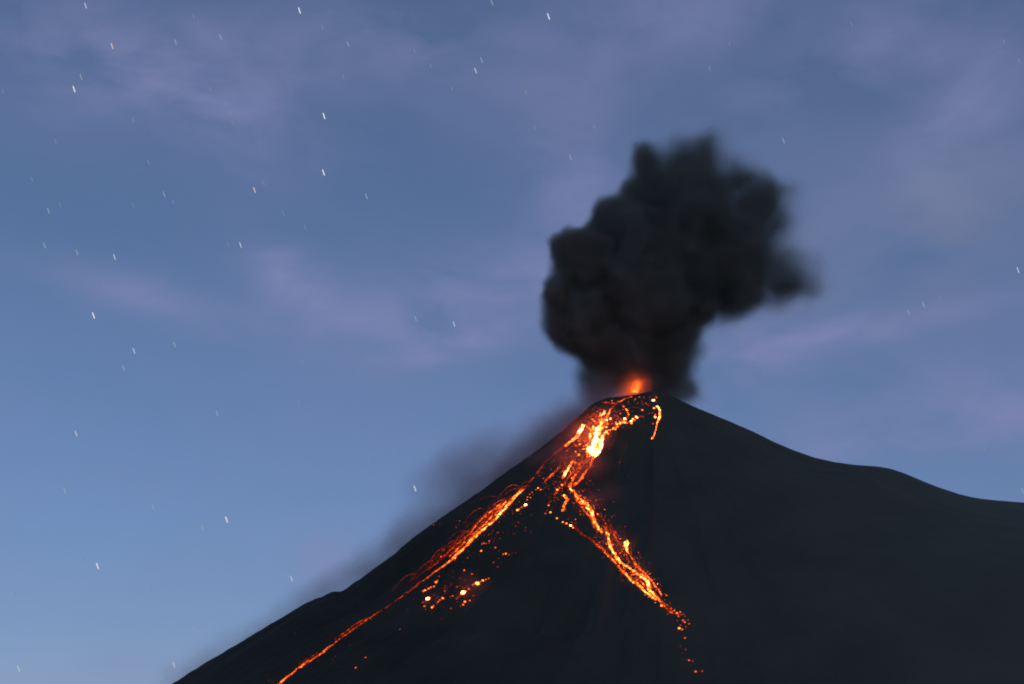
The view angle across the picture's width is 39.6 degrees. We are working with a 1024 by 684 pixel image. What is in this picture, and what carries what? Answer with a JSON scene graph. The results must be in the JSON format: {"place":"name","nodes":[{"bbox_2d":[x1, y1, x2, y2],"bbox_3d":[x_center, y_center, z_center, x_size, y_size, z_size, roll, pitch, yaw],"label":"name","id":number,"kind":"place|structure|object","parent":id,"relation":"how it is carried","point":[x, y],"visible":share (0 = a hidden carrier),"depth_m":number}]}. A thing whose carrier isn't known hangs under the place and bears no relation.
{"place":"outdoors","nodes":[
{"label":"outdoors","id":0,"kind":"place"},
{"bbox_2d":[0,0,1023,683],"label":"sky","id":1,"kind":"structure","parent":0,"point":[683,249]},
{"bbox_2d":[172,391,1023,683],"bbox_3d":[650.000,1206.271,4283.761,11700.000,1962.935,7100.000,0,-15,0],"label":"mountain","id":2,"kind":"structure","parent":0,"point":[765,560],"depth_m":3237.80},
{"bbox_2d":[278,596,406,683],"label":"lava trail","id":3,"kind":"object","parent":2,"relation":"on","point":[302,665],"visible":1,"depth_m":3391.74},
{"bbox_2d":[391,482,524,591],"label":"lava spray","id":4,"kind":"object","parent":2,"relation":"on","point":[448,550],"visible":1,"depth_m":3651.74},
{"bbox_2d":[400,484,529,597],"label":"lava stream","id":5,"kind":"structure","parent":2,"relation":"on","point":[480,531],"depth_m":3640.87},
{"bbox_2d":[437,395,666,605],"bbox_3d":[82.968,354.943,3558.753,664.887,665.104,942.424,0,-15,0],"label":"embers","id":6,"kind":"object","parent":2,"relation":"on","point":[587,500],"visible":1,"depth_m":3630.90},
{"bbox_2d":[527,424,584,485],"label":"lava tongue","id":7,"kind":"object","parent":2,"relation":"on","point":[576,436],"visible":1,"depth_m":3884.41},
{"bbox_2d":[543,459,582,482],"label":"lava branch","id":8,"kind":"object","parent":2,"relation":"on","point":[565,472],"visible":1,"depth_m":3745.14},
{"bbox_2d":[561,495,567,511],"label":"lava branch","id":9,"kind":"object","parent":2,"relation":"on","point":[565,502],"visible":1,"depth_m":3601.08},
{"bbox_2d":[554,458,601,493],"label":"lava flow","id":10,"kind":"object","parent":2,"relation":"on","point":[576,473],"visible":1,"depth_m":3715.82},
{"bbox_2d":[585,409,610,456],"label":"lava cascade","id":11,"kind":"object","parent":2,"relation":"on","point":[596,449],"visible":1,"depth_m":3831.11},
{"bbox_2d":[602,405,644,436],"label":"lava chain","id":12,"kind":"object","parent":2,"relation":"on","point":[603,434],"visible":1,"depth_m":3862.50},
{"bbox_2d":[570,489,679,614],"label":"lava stream","id":13,"kind":"structure","parent":2,"relation":"on","point":[647,581],"depth_m":3316.03},
{"bbox_2d":[651,406,660,438],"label":"lava trickle","id":14,"kind":"object","parent":2,"relation":"on","point":[658,418],"visible":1,"depth_m":3862.17}
]}

